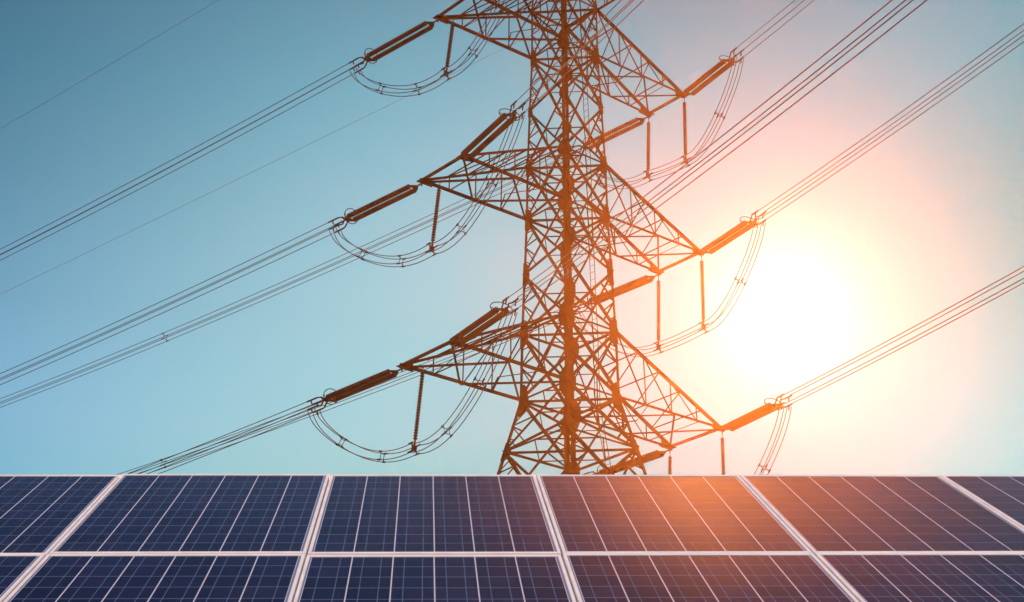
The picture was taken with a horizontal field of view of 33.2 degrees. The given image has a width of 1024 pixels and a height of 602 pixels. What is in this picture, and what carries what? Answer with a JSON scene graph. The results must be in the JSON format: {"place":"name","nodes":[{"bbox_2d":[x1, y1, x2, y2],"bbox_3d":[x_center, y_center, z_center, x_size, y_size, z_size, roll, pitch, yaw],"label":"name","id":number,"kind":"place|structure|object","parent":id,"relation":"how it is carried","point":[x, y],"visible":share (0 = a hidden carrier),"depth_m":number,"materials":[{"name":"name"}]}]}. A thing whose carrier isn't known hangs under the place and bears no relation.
{"place":"outdoors","nodes":[
{"label":"outdoors","id":0,"kind":"place"},
{"bbox_2d":[0,0,1023,478],"label":"sky","id":1,"kind":"structure","parent":0,"point":[931,216],"materials":[{"name":"blue"}]},
{"label":"ground","id":2,"kind":"structure","parent":0,"visible":0},
{"bbox_2d":[396,0,724,474],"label":"lattice tower","id":3,"kind":"structure","parent":2,"relation":"on","point":[571,411],"depth_m":86.00,"materials":[{"name":"metal"}]},
{"bbox_2d":[0,0,217,128],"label":"earth wire","id":4,"kind":"object","parent":3,"relation":"attached to","point":[111,63],"visible":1,"depth_m":102.36,"materials":[{"name":"metal"}]},
{"bbox_2d":[8,0,601,290],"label":"earth wire","id":5,"kind":"object","parent":3,"relation":"attached to","point":[286,155],"visible":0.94,"depth_m":114.15,"materials":[{"name":"metal"}]},
{"bbox_2d":[306,369,400,414],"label":"tension insulator","id":6,"kind":"object","parent":3,"relation":"attached to","point":[335,397],"visible":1,"depth_m":80.58,"materials":[{"name":"brown ceramic"}]},
{"bbox_2d":[127,402,311,473],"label":"conductor bundle","id":7,"kind":"object","parent":6,"relation":"attached to","point":[226,439],"visible":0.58,"depth_m":84.67,"materials":[{"name":"metal"}]},
{"bbox_2d":[328,183,420,233],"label":"tension insulator","id":8,"kind":"object","parent":3,"relation":"attached to","point":[373,206],"visible":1,"depth_m":84.88,"materials":[{"name":"brown ceramic"}]},
{"bbox_2d":[0,223,333,384],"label":"conductor bundle","id":9,"kind":"object","parent":8,"relation":"attached to","point":[168,303],"visible":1,"depth_m":91.94,"materials":[{"name":"metal"}]},
{"bbox_2d":[349,20,436,74],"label":"tension insulator","id":10,"kind":"object","parent":3,"relation":"attached to","point":[373,52],"visible":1,"depth_m":88.99,"materials":[{"name":"brown ceramic"}]},
{"bbox_2d":[0,63,353,259],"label":"conductor bundle","id":11,"kind":"object","parent":10,"relation":"attached to","point":[177,162],"visible":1,"depth_m":96.52,"materials":[{"name":"metal"}]},
{"bbox_2d":[407,366,424,455],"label":"hanging insulator","id":12,"kind":"object","parent":3,"relation":"hanging from","point":[416,426],"visible":0.99,"depth_m":78.13,"materials":[{"name":"brown ceramic"}]},
{"bbox_2d":[308,307,517,462],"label":"jumper loop","id":13,"kind":"object","parent":12,"relation":"hanging from","point":[380,451],"visible":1,"depth_m":74.39,"materials":[{"name":"metal"}]},
{"bbox_2d":[425,183,440,255],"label":"hanging insulator","id":14,"kind":"object","parent":3,"relation":"hanging from","point":[433,234],"visible":1,"depth_m":82.53,"materials":[{"name":"brown ceramic"}]},
{"bbox_2d":[329,113,524,266],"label":"jumper loop","id":15,"kind":"object","parent":14,"relation":"hanging from","point":[365,251],"visible":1,"depth_m":79.00,"materials":[{"name":"metal"}]},
{"bbox_2d":[440,18,454,79],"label":"hanging insulator","id":16,"kind":"object","parent":3,"relation":"hanging from","point":[447,63],"visible":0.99,"depth_m":86.82,"materials":[{"name":"brown ceramic"}]},
{"bbox_2d":[350,0,508,96],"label":"jumper loop","id":17,"kind":"object","parent":16,"relation":"hanging from","point":[460,65],"visible":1,"depth_m":85.87,"materials":[{"name":"metal"}]},
{"bbox_2d":[449,296,518,344],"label":"tension insulator","id":18,"kind":"object","parent":3,"relation":"attached to","point":[454,339],"visible":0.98,"depth_m":73.06,"materials":[{"name":"brown ceramic"}]},
{"bbox_2d":[508,0,926,307],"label":"conductor bundle","id":19,"kind":"object","parent":18,"relation":"attached to","point":[725,142],"visible":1,"depth_m":54.14,"materials":[{"name":"metal"}]},
{"bbox_2d":[461,101,525,158],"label":"tension insulator","id":20,"kind":"object","parent":3,"relation":"attached to","point":[494,135],"visible":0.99,"depth_m":77.80,"materials":[{"name":"brown ceramic"}]},
{"bbox_2d":[516,0,643,111],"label":"conductor bundle","id":21,"kind":"object","parent":20,"relation":"attached to","point":[561,68],"visible":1,"depth_m":69.36,"materials":[{"name":"metal"}]},
{"bbox_2d":[571,116,647,160],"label":"tension insulator","id":22,"kind":"object","parent":3,"relation":"attached to","point":[624,130],"visible":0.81,"depth_m":97.47,"materials":[{"name":"brown ceramic"}]},
{"bbox_2d":[0,157,561,407],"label":"conductor bundle","id":23,"kind":"object","parent":22,"relation":"attached to","point":[267,292],"visible":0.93,"depth_m":110.68,"materials":[{"name":"metal"}]},
{"bbox_2d":[573,274,657,316],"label":"tension insulator","id":24,"kind":"object","parent":3,"relation":"attached to","point":[631,285],"visible":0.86,"depth_m":94.01,"materials":[{"name":"brown ceramic"}]},
{"bbox_2d":[116,309,559,474],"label":"conductor bundle","id":25,"kind":"object","parent":24,"relation":"attached to","point":[312,409],"visible":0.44,"depth_m":105.80,"materials":[{"name":"metal"}]},
{"bbox_2d":[581,450,668,474],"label":"tension insulator","id":26,"kind":"object","parent":3,"relation":"attached to","point":[650,456],"visible":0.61,"depth_m":90.33,"materials":[{"name":"brown ceramic"}]},
{"bbox_2d":[643,118,652,180],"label":"hanging insulator","id":27,"kind":"object","parent":3,"relation":"hanging from","point":[648,150],"visible":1,"depth_m":95.47,"materials":[{"name":"brown ceramic"}]},
{"bbox_2d":[653,277,662,353],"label":"hanging insulator","id":28,"kind":"object","parent":3,"relation":"hanging from","point":[658,346],"visible":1,"depth_m":91.88,"materials":[{"name":"brown ceramic"}]},
{"bbox_2d":[575,220,765,356],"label":"jumper loop","id":29,"kind":"object","parent":28,"relation":"hanging from","point":[738,282],"visible":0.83,"depth_m":87.89,"materials":[{"name":"metal"}]},
{"bbox_2d":[668,456,671,474],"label":"hanging insulator","id":30,"kind":"object","parent":3,"relation":"hanging from","point":[669,465],"visible":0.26,"depth_m":89.05,"materials":[{"name":"brown ceramic"}]},
{"bbox_2d":[681,99,689,166],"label":"hanging insulator","id":31,"kind":"object","parent":3,"relation":"hanging from","point":[685,131],"visible":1,"depth_m":93.54,"materials":[{"name":"brown ceramic"}]},
{"bbox_2d":[570,57,743,188],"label":"jumper loop","id":32,"kind":"object","parent":31,"relation":"hanging from","point":[718,114],"visible":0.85,"depth_m":91.61,"materials":[{"name":"metal"}]},
{"bbox_2d":[698,257,708,332],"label":"hanging insulator","id":33,"kind":"object","parent":3,"relation":"hanging from","point":[703,325],"visible":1,"depth_m":89.67,"materials":[{"name":"brown ceramic"}]},
{"bbox_2d":[684,47,743,96],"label":"tension insulator","id":34,"kind":"object","parent":3,"relation":"attached to","point":[707,74],"visible":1,"depth_m":91.53,"materials":[{"name":"brown ceramic"}]},
{"bbox_2d":[737,0,813,56],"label":"conductor bundle","id":35,"kind":"object","parent":34,"relation":"attached to","point":[772,26],"visible":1,"depth_m":85.92,"materials":[{"name":"metal"}]},
{"bbox_2d":[720,434,725,474],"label":"hanging insulator","id":36,"kind":"object","parent":3,"relation":"hanging from","point":[722,455],"visible":0.54,"depth_m":86.28,"materials":[{"name":"brown ceramic"}]},
{"bbox_2d":[754,405,791,474],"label":"jumper loop","id":37,"kind":"object","parent":36,"relation":"hanging from","point":[762,469],"visible":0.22,"depth_m":81.75,"materials":[{"name":"metal"}]},
{"bbox_2d":[701,210,766,254],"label":"tension insulator","id":38,"kind":"object","parent":3,"relation":"attached to","point":[738,230],"visible":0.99,"depth_m":87.67,"materials":[{"name":"brown ceramic"}]},
{"bbox_2d":[757,23,1023,218],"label":"conductor bundle","id":39,"kind":"object","parent":38,"relation":"attached to","point":[897,120],"visible":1,"depth_m":74.74,"materials":[{"name":"metal"}]},
{"bbox_2d":[722,394,792,431],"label":"tension insulator","id":40,"kind":"object","parent":3,"relation":"attached to","point":[752,416],"visible":1,"depth_m":83.70,"materials":[{"name":"brown ceramic"}]},
{"bbox_2d":[783,266,1023,403],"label":"conductor bundle","id":41,"kind":"object","parent":40,"relation":"attached to","point":[909,333],"visible":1,"depth_m":72.48,"materials":[{"name":"metal"}]},
{"bbox_3d":[0.198,2.295,6.315,6.284,4.235,2.982,0,-24,0],"label":"rack","id":42,"kind":"object","parent":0,"visible":0},
{"bbox_2d":[0,554,45,601],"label":"solar panel","id":43,"kind":"object","parent":42,"relation":"on","point":[16,570],"visible":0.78,"depth_m":6.48,"materials":[{"name":"blue glass"}]},
{"bbox_2d":[0,475,120,554],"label":"solar panel","id":44,"kind":"object","parent":42,"relation":"attached to","point":[42,514],"visible":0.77,"depth_m":7.64,"materials":[{"name":"blue glass"}]},
{"bbox_2d":[3,553,305,601],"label":"solar panel","id":45,"kind":"object","parent":42,"relation":"attached to","point":[162,578],"visible":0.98,"depth_m":6.36,"materials":[{"name":"blue glass"}]},
{"bbox_2d":[49,474,328,556],"bbox_3d":[-1.355,0.935,7.581,1.003,0.039,1.650,0,5,-3],"label":"solar panel","id":46,"kind":"object","parent":42,"relation":"attached to","point":[202,514],"visible":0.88,"depth_m":7.45,"materials":[{"name":"blue glass"}]},
{"bbox_2d":[308,474,560,554],"bbox_3d":[-0.346,0.944,7.630,1.003,0.037,1.650,0,5,-3],"label":"solar panel","id":47,"kind":"object","parent":42,"relation":"attached to","point":[359,514],"visible":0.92,"depth_m":7.49,"materials":[{"name":"blue glass"}]},
{"bbox_2d":[293,554,575,601],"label":"solar panel","id":48,"kind":"object","parent":42,"relation":"attached to","point":[434,578],"visible":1,"depth_m":6.42,"materials":[{"name":"blue glass"}]},
{"bbox_2d":[537,474,811,559],"bbox_3d":[0.663,0.950,7.684,1.003,0.037,1.650,0,5,-3],"label":"solar panel","id":49,"kind":"object","parent":42,"relation":"attached to","point":[661,514],"visible":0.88,"depth_m":7.56,"materials":[{"name":"blue glass"}]},
{"bbox_2d":[563,553,858,601],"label":"solar panel","id":50,"kind":"object","parent":42,"relation":"attached to","point":[701,577],"visible":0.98,"depth_m":6.46,"materials":[{"name":"blue glass"}]},
{"bbox_2d":[740,475,1023,554],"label":"solar panel","id":51,"kind":"object","parent":42,"relation":"attached to","point":[876,513],"visible":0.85,"depth_m":7.62,"materials":[{"name":"blue glass"}]},
{"bbox_2d":[815,553,1023,601],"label":"solar panel","id":52,"kind":"object","parent":42,"relation":"attached to","point":[929,577],"visible":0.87,"depth_m":6.53,"materials":[{"name":"blue glass"}]},
{"bbox_2d":[940,475,1023,528],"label":"solar panel","id":53,"kind":"object","parent":42,"relation":"on","point":[1002,495],"visible":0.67,"depth_m":8.20,"materials":[{"name":"blue glass"}]}
]}

